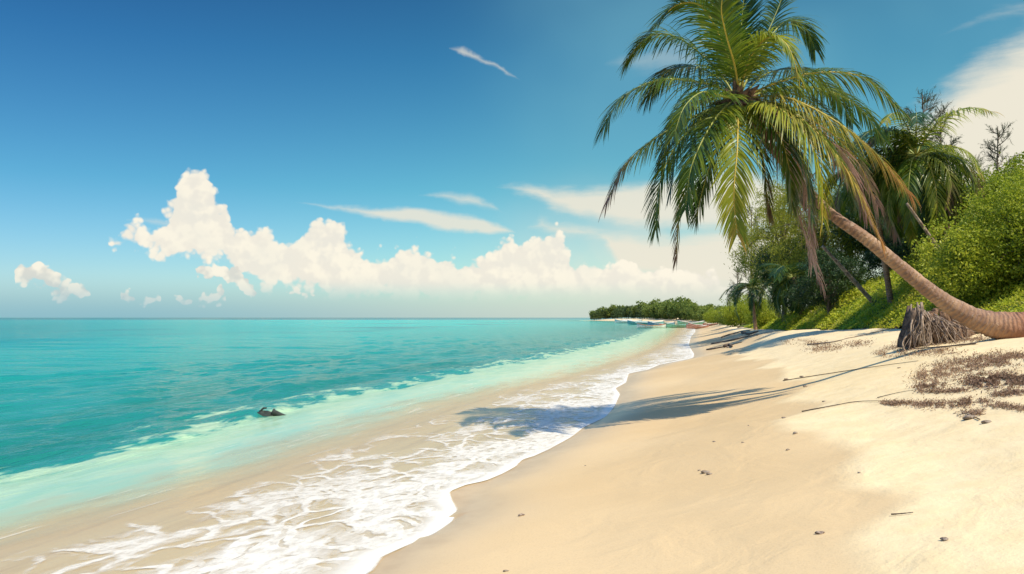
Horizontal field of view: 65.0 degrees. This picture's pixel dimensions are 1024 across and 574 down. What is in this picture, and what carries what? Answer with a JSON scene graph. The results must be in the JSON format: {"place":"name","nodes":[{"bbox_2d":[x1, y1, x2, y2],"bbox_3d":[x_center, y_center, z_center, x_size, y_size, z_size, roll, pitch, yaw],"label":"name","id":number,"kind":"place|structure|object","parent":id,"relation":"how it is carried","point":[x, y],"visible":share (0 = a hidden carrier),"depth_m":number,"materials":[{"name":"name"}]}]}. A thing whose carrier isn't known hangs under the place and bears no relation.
{"place":"outdoors","nodes":[
{"label":"outdoors","id":0,"kind":"place"},
{"bbox_2d":[0,318,694,573],"bbox_3d":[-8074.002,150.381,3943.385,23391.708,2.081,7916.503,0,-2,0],"label":"sea","id":1,"kind":"structure","parent":0,"point":[110,411],"depth_m":22.14,"materials":[{"name":"teal liquid"}]},
{"bbox_2d":[257,407,284,416],"bbox_3d":[-5.964,3.140,19.752,0.815,0.370,0.254,0,-2,5],"label":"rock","id":2,"kind":"object","parent":1,"relation":"in","point":[264,413],"visible":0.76,"depth_m":19.73,"materials":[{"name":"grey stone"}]},
{"bbox_2d":[615,319,641,322],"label":"boat","id":3,"kind":"object","parent":1,"relation":"on","point":[621,321],"visible":0.56,"depth_m":328.81,"materials":[{"name":"white paint"}]},
{"bbox_2d":[627,320,663,324],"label":"boat","id":4,"kind":"object","parent":1,"relation":"on","point":[636,322],"visible":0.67,"depth_m":268.74,"materials":[{"name":"teal paint"}]},
{"bbox_2d":[637,323,666,327],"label":"boat","id":5,"kind":"object","parent":1,"relation":"on","point":[650,326],"visible":0.92,"depth_m":179.23,"materials":[{"name":"white paint"}]},
{"bbox_2d":[648,321,674,324],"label":"boat","id":6,"kind":"object","parent":1,"relation":"on","point":[651,323],"visible":0.59,"depth_m":229.22,"materials":[{"name":"blue paint"}]},
{"bbox_2d":[663,322,685,327],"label":"boat","id":7,"kind":"object","parent":1,"relation":"on","point":[668,325],"visible":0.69,"depth_m":185.16,"materials":[{"name":"green paint"}]},
{"bbox_2d":[677,320,704,324],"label":"boat","id":8,"kind":"object","parent":1,"relation":"on","point":[679,322],"visible":0.82,"depth_m":239.06,"materials":[{"name":"green paint"}]},
{"bbox_2d":[686,324,708,328],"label":"boat","id":9,"kind":"object","parent":1,"relation":"on","point":[688,326],"visible":0.92,"depth_m":157.12,"materials":[{"name":"orange paint"}]},
{"bbox_2d":[688,323,711,325],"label":"boat","id":10,"kind":"object","parent":1,"relation":"on","point":[697,324],"visible":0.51,"depth_m":177.01,"materials":[{"name":"orange paint"}]},
{"bbox_2d":[0,318,1023,573],"bbox_3d":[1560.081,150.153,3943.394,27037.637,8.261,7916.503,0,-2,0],"label":"beach","id":11,"kind":"structure","parent":0,"point":[624,486],"depth_m":9.06,"materials":[{"name":"beige sand"}]},
{"bbox_2d":[601,309,605,318],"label":"shore tree","id":12,"kind":"object","parent":11,"relation":"on","point":[603,315],"visible":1,"depth_m":638.27,"materials":[{"name":"green plant"}]},
{"bbox_2d":[599,307,613,318],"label":"shore tree","id":13,"kind":"object","parent":11,"relation":"on","point":[608,312],"visible":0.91,"depth_m":638.00,"materials":[{"name":"green plant"}]},
{"bbox_2d":[609,304,624,318],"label":"shore tree","id":14,"kind":"object","parent":11,"relation":"on","point":[612,307],"visible":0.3,"depth_m":634.32,"materials":[{"name":"green plant"}]},
{"bbox_2d":[621,305,629,318],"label":"shore tree","id":15,"kind":"object","parent":11,"relation":"on","point":[626,307],"visible":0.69,"depth_m":591.00,"materials":[{"name":"green plant"}]},
{"bbox_2d":[631,306,641,318],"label":"shore tree","id":16,"kind":"object","parent":11,"relation":"on","point":[633,311],"visible":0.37,"depth_m":566.52,"materials":[{"name":"green plant"}]},
{"bbox_2d":[634,300,648,318],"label":"shore tree","id":17,"kind":"object","parent":11,"relation":"on","point":[641,303],"visible":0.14,"depth_m":562.40,"materials":[{"name":"green plant"}]},
{"bbox_2d":[641,305,653,318],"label":"shore tree","id":18,"kind":"object","parent":11,"relation":"on","point":[644,313],"visible":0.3,"depth_m":519.89,"materials":[{"name":"green plant"}]},
{"bbox_2d":[641,298,660,318],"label":"shore tree","id":19,"kind":"object","parent":11,"relation":"on","point":[653,301],"visible":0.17,"depth_m":531.54,"materials":[{"name":"green plant"}]},
{"bbox_2d":[648,304,660,318],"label":"shore tree","id":20,"kind":"object","parent":11,"relation":"on","point":[652,311],"visible":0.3,"depth_m":501.05,"materials":[{"name":"green plant"}]},
{"bbox_2d":[655,305,666,318],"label":"shore tree","id":21,"kind":"object","parent":11,"relation":"on","point":[658,307],"visible":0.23,"depth_m":480.93,"materials":[{"name":"green plant"}]},
{"bbox_2d":[658,302,675,318],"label":"shore tree","id":22,"kind":"object","parent":11,"relation":"on","point":[663,308],"visible":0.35,"depth_m":465.83,"materials":[{"name":"green plant"}]},
{"bbox_2d":[666,305,680,319],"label":"shore tree","id":23,"kind":"object","parent":11,"relation":"on","point":[670,309],"visible":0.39,"depth_m":431.34,"materials":[{"name":"green plant"}]},
{"bbox_2d":[667,301,679,319],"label":"shore tree","id":24,"kind":"object","parent":11,"relation":"on","point":[672,303],"visible":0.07,"depth_m":438.82,"materials":[{"name":"green plant"}]},
{"bbox_2d":[672,306,684,319],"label":"shore tree","id":25,"kind":"object","parent":11,"relation":"on","point":[677,312],"visible":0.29,"depth_m":421.16,"materials":[{"name":"green plant"}]},
{"bbox_2d":[675,296,691,319],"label":"shore tree","id":26,"kind":"object","parent":11,"relation":"on","point":[688,300],"visible":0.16,"depth_m":415.92,"materials":[{"name":"green plant"}]},
{"bbox_2d":[680,310,687,319],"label":"shore tree","id":27,"kind":"object","parent":11,"relation":"on","point":[683,316],"visible":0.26,"depth_m":392.22,"materials":[{"name":"green plant"}]},
{"bbox_2d":[678,301,697,312],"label":"shore tree","id":28,"kind":"object","parent":11,"relation":"on","point":[680,308],"visible":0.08,"depth_m":406.29,"materials":[{"name":"green plant"}]},
{"bbox_2d":[686,309,693,320],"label":"shore tree","id":29,"kind":"object","parent":11,"relation":"on","point":[689,314],"visible":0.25,"depth_m":359.74,"materials":[{"name":"green plant"}]},
{"bbox_2d":[683,301,698,320],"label":"shore tree","id":30,"kind":"object","parent":11,"relation":"on","point":[685,303],"visible":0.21,"depth_m":378.28,"materials":[{"name":"green plant"}]},
{"bbox_2d":[684,303,702,315],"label":"shore tree","id":31,"kind":"object","parent":11,"relation":"on","point":[687,308],"visible":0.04,"depth_m":365.04,"materials":[{"name":"green plant"}]},
{"bbox_2d":[689,305,700,321],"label":"shore tree","id":32,"kind":"object","parent":11,"relation":"on","point":[692,312],"visible":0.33,"depth_m":336.18,"materials":[{"name":"green plant"}]},
{"bbox_2d":[697,304,717,320],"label":"shore tree","id":33,"kind":"object","parent":11,"relation":"on","point":[703,310],"visible":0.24,"depth_m":258.77,"materials":[{"name":"green plant"}]},
{"bbox_2d":[702,310,717,323],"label":"shrub","id":34,"kind":"object","parent":11,"relation":"on","point":[713,322],"visible":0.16,"depth_m":199.65,"materials":[{"name":"green plant"}]},
{"bbox_2d":[701,305,724,324],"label":"shrub","id":35,"kind":"object","parent":11,"relation":"on","point":[706,315],"visible":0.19,"depth_m":148.80,"materials":[{"name":"green plant"}]},
{"bbox_2d":[706,342,741,349],"bbox_3d":[13.074,3.712,50.398,0.538,0.660,3.817,1,-2,-19],"label":"driftwood","id":36,"kind":"object","parent":11,"relation":"on","point":[720,347],"visible":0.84,"depth_m":50.38,"materials":[{"name":"brown wood"}]},
{"bbox_2d":[718,293,749,323],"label":"shrub","id":37,"kind":"object","parent":11,"relation":"on","point":[740,299],"visible":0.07,"depth_m":111.03,"materials":[{"name":"green plant"}]},
{"bbox_2d":[719,299,750,326],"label":"shrub","id":38,"kind":"object","parent":11,"relation":"on","point":[731,319],"visible":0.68,"depth_m":107.41,"materials":[{"name":"green plant"}]},
{"bbox_2d":[711,334,758,343],"bbox_3d":[15.326,3.590,54.556,0.734,0.957,9.491,0,-2,-4],"label":"driftwood","id":39,"kind":"object","parent":11,"relation":"on","point":[733,339],"visible":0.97,"depth_m":56.11,"materials":[{"name":"brown wood"}]},
{"bbox_2d":[725,266,745,324],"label":"casuarina","id":40,"kind":"object","parent":11,"relation":"on","point":[737,276],"visible":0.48,"depth_m":135.06,"materials":[{"name":"green plant"}]},
{"bbox_2d":[721,330,749,337],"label":"driftwood","id":41,"kind":"object","parent":11,"relation":"on","point":[733,333],"visible":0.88,"depth_m":69.59,"materials":[{"name":"grey wood"}]},
{"bbox_2d":[720,279,772,329],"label":"young palm","id":42,"kind":"object","parent":11,"relation":"on","point":[755,307],"visible":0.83,"depth_m":67.81,"materials":[{"name":"green plant"}]},
{"bbox_2d":[731,202,765,320],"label":"casuarina","id":43,"kind":"object","parent":11,"relation":"on","point":[749,237],"visible":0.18,"depth_m":95.06,"materials":[{"name":"green plant"}]},
{"bbox_2d":[741,331,758,334],"bbox_3d":[17.640,3.394,59.677,0.831,0.393,8.931,0,-2,11],"label":"driftwood","id":44,"kind":"object","parent":11,"relation":"on","point":[747,333],"visible":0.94,"depth_m":56.70,"materials":[{"name":"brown wood"}]},
{"bbox_2d":[739,298,793,327],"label":"shrub","id":45,"kind":"object","parent":11,"relation":"on","point":[766,316],"visible":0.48,"depth_m":71.19,"materials":[{"name":"green plant"}]},
{"bbox_2d":[734,218,806,315],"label":"tree","id":46,"kind":"object","parent":11,"relation":"on","point":[764,297],"visible":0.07,"depth_m":84.01,"materials":[{"name":"green plant"}]},
{"bbox_2d":[723,171,833,317],"bbox_3d":[20.960,-2.963,62.300,8.614,13.413,8.870,0,-2,0],"label":"tree","id":47,"kind":"object","parent":11,"relation":"on","point":[757,236],"visible":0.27,"depth_m":62.09,"materials":[{"name":"green plant"}]},
{"bbox_2d":[749,262,830,323],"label":"young palm","id":48,"kind":"object","parent":11,"relation":"on","point":[781,285],"visible":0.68,"depth_m":49.87,"materials":[{"name":"green plant"}]},
{"bbox_2d":[749,230,843,313],"bbox_3d":[21.491,-0.565,59.699,7.301,7.666,7.566,-1,-3,34],"label":"tree","id":49,"kind":"object","parent":11,"relation":"on","point":[766,276],"visible":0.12,"depth_m":59.67,"materials":[{"name":"green plant"}]},
{"bbox_2d":[737,335,873,353],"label":"dry litter","id":50,"kind":"object","parent":11,"relation":"on","point":[829,346],"visible":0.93,"depth_m":23.73,"materials":[{"name":"brown plant"}]},
{"bbox_2d":[593,0,1023,339],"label":"coconut palm","id":51,"kind":"object","parent":11,"relation":"on","point":[739,62],"visible":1,"depth_m":15.24,"materials":[{"name":"green plant"}]},
{"bbox_2d":[755,186,863,304],"bbox_3d":[20.874,-2.330,55.358,7.878,10.396,7.391,-1,-2,16],"label":"tree","id":52,"kind":"object","parent":11,"relation":"on","point":[823,237],"visible":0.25,"depth_m":54.88,"materials":[{"name":"green plant"}]},
{"bbox_2d":[779,246,869,314],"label":"tree","id":53,"kind":"object","parent":11,"relation":"on","point":[838,277],"visible":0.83,"depth_m":42.72,"materials":[{"name":"green plant"}]},
{"bbox_2d":[797,173,881,284],"bbox_3d":[22.593,-2.932,54.282,7.083,9.963,7.550,-1,-3,31],"label":"tree","id":54,"kind":"object","parent":11,"relation":"on","point":[850,253],"visible":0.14,"depth_m":53.56,"materials":[{"name":"green plant"}]},
{"bbox_2d":[802,400,888,411],"bbox_3d":[4.906,1.727,11.684,0.325,0.284,1.359,2,-3,-38],"label":"stick","id":55,"kind":"object","parent":11,"relation":"on","point":[831,405],"visible":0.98,"depth_m":11.90,"materials":[{"name":"brown wood"}]},
{"bbox_2d":[783,361,913,380],"bbox_3d":[7.027,1.762,16.690,0.394,0.690,4.179,1,-2,-16],"label":"stick","id":56,"kind":"object","parent":11,"relation":"on","point":[842,371],"visible":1,"depth_m":17.22,"materials":[{"name":"brown wood"}]},
{"bbox_2d":[807,327,901,344],"bbox_3d":[11.902,1.672,27.216,6.645,0.565,2.043,2,-3,-40],"label":"branch","id":57,"kind":"object","parent":11,"relation":"on","point":[849,337],"visible":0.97,"depth_m":25.23,"materials":[{"name":"brown wood"}]},
{"bbox_2d":[838,269,881,291],"bbox_3d":[21.608,-0.037,48.780,3.669,2.581,3.230,1,-2,-14],"label":"shrub","id":58,"kind":"object","parent":11,"relation":"on","point":[869,277],"visible":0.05,"depth_m":48.09,"materials":[{"name":"green plant"}]},
{"bbox_2d":[813,143,907,304],"bbox_3d":[15.280,-2.277,34.217,4.689,7.324,4.025,1,-2,-21],"label":"coconut palm","id":59,"kind":"object","parent":11,"relation":"on","point":[843,196],"visible":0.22,"depth_m":34.49,"materials":[{"name":"green plant"}]},
{"bbox_2d":[738,261,1023,330],"bbox_3d":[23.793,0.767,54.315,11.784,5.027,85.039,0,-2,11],"label":"ground cover","id":60,"kind":"object","parent":11,"relation":"on","point":[875,288],"visible":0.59,"depth_m":36.33,"materials":[{"name":"green plant"}]},
{"bbox_2d":[821,245,875,302],"bbox_3d":[15.220,-0.533,36.318,2.711,2.692,0.221,0,-2,-12],"label":"bare stem","id":61,"kind":"object","parent":60,"relation":"on","point":[852,279],"visible":0.98,"depth_m":36.25,"materials":[{"name":"wood"}]},
{"bbox_2d":[906,203,938,249],"bbox_3d":[15.527,-1.465,29.331,2.551,3.176,0.161,1,-2,-14],"label":"bare stem","id":62,"kind":"object","parent":60,"relation":"on","point":[918,220],"visible":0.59,"depth_m":29.19,"materials":[{"name":"wood"}]},
{"bbox_2d":[812,162,961,263],"bbox_3d":[23.934,-3.826,49.994,9.491,9.966,9.836,1,-2,-28],"label":"tree","id":63,"kind":"object","parent":11,"relation":"on","point":[848,215],"visible":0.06,"depth_m":50.44,"materials":[{"name":"green plant"}]},
{"bbox_2d":[856,195,923,278],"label":"tree","id":64,"kind":"object","parent":11,"relation":"on","point":[871,260],"visible":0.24,"depth_m":45.01,"materials":[{"name":"green plant"}]},
{"bbox_2d":[830,107,1001,249],"bbox_3d":[15.416,-2.964,31.082,5.680,6.982,6.804,-1,-2,16],"label":"coconut palm","id":65,"kind":"object","parent":11,"relation":"on","point":[917,165],"visible":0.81,"depth_m":30.45,"materials":[{"name":"green plant"}]},
{"bbox_2d":[870,334,989,357],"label":"dry litter","id":66,"kind":"object","parent":11,"relation":"on","point":[978,338],"visible":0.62,"depth_m":16.61,"materials":[{"name":"brown plant"}]},
{"bbox_2d":[898,86,972,256],"bbox_3d":[21.643,-5.141,42.154,4.194,11.051,3.238,0,-2,6],"label":"casuarina","id":67,"kind":"object","parent":11,"relation":"on","point":[923,107],"visible":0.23,"depth_m":42.21,"materials":[{"name":"green plant"}]},
{"bbox_2d":[897,302,981,350],"bbox_3d":[9.331,0.896,17.459,2.559,1.146,1.198,1,-2,-16],"label":"tree stump","id":68,"kind":"object","parent":11,"relation":"on","point":[921,326],"visible":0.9,"depth_m":17.36,"materials":[{"name":"brown wood"}]},
{"bbox_2d":[921,102,961,165],"bbox_3d":[23.458,-4.891,44.151,3.573,10.566,3.235,1,-3,-30],"label":"casuarina","id":69,"kind":"object","parent":11,"relation":"on","point":[952,142],"visible":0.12,"depth_m":44.15,"materials":[{"name":"green plant"}]},
{"bbox_2d":[885,180,999,261],"bbox_3d":[18.018,-2.218,33.315,4.990,4.257,4.585,1,-3,-35],"label":"coconut palm","id":70,"kind":"object","parent":11,"relation":"on","point":[939,239],"visible":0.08,"depth_m":32.61,"materials":[{"name":"green plant"}]},
{"bbox_2d":[910,342,975,348],"bbox_3d":[8.570,1.212,16.436,0.245,0.230,2.437,0,-2,-6],"label":"branch","id":71,"kind":"object","parent":11,"relation":"on","point":[948,345],"visible":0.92,"depth_m":15.66,"materials":[{"name":"brown wood"}]},
{"bbox_2d":[891,235,1007,296],"bbox_3d":[17.110,-0.581,30.610,3.714,3.176,6.228,1,-2,-15],"label":"shrub","id":72,"kind":"object","parent":11,"relation":"on","point":[909,286],"visible":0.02,"depth_m":32.32,"materials":[{"name":"green plant"}]},
{"bbox_2d":[878,385,1023,418],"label":"dry litter","id":73,"kind":"object","parent":11,"relation":"on","point":[966,401],"visible":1,"depth_m":9.60,"materials":[{"name":"brown plant"}]},
{"bbox_2d":[902,347,1023,395],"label":"dry litter","id":74,"kind":"object","parent":11,"relation":"on","point":[994,380],"visible":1,"depth_m":11.50,"materials":[{"name":"brown plant"}]},
{"bbox_2d":[903,167,1023,301],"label":"shrub","id":75,"kind":"object","parent":11,"relation":"on","point":[1013,217],"visible":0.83,"depth_m":23.92,"materials":[{"name":"green plant"}]},
{"bbox_2d":[908,224,1023,314],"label":"shrub","id":76,"kind":"object","parent":11,"relation":"on","point":[947,255],"visible":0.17,"depth_m":25.01,"materials":[{"name":"green plant"}]},
{"bbox_2d":[910,163,1023,244],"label":"shrub","id":77,"kind":"object","parent":11,"relation":"on","point":[969,190],"visible":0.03,"depth_m":32.59,"materials":[{"name":"green plant"}]},
{"bbox_2d":[962,414,976,419],"bbox_3d":[4.994,1.418,8.741,0.170,0.076,0.078,0,-2,0],"label":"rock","id":78,"kind":"object","parent":11,"relation":"on","point":[968,417],"visible":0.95,"depth_m":8.72,"materials":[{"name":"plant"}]},
{"bbox_2d":[960,150,983,183],"bbox_3d":[26.514,-3.665,46.125,3.166,8.343,2.445,-1,-2,22],"label":"casuarina","id":79,"kind":"object","parent":11,"relation":"on","point":[974,163],"visible":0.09,"depth_m":46.13,"materials":[{"name":"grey plant"}]},
{"bbox_2d":[981,420,991,423],"bbox_3d":[4.929,1.402,8.343,0.106,0.045,0.050,-1,-2,16],"label":"husk","id":80,"kind":"object","parent":11,"relation":"on","point":[985,421],"visible":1,"depth_m":8.34,"materials":[{"name":"plant"}]},
{"bbox_2d":[963,179,1017,241],"bbox_3d":[18.962,-1.787,28.794,6.403,4.598,5.479,0,-2,12],"label":"shrub","id":81,"kind":"object","parent":11,"relation":"on","point":[989,210],"depth_m":28.97,"materials":[{"name":"green plant"}]},
{"bbox_2d":[969,151,1023,213],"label":"shrub","id":82,"kind":"object","parent":11,"relation":"on","point":[1020,162],"visible":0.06,"depth_m":31.52,"materials":[{"name":"green plant"}]},
{"bbox_2d":[978,122,1022,177],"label":"casuarina","id":83,"kind":"object","parent":11,"relation":"on","point":[990,156],"visible":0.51,"depth_m":44.31,"materials":[{"name":"grey plant"}]},
{"bbox_2d":[991,165,1023,228],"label":"shrub","id":84,"kind":"object","parent":11,"relation":"on","point":[1011,183],"visible":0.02,"depth_m":27.97,"materials":[{"name":"green plant"}]},
{"bbox_2d":[0,0,1023,317],"label":"sky","id":85,"kind":"structure","parent":0,"point":[159,158],"materials":[{"name":"blue"}]}
]}

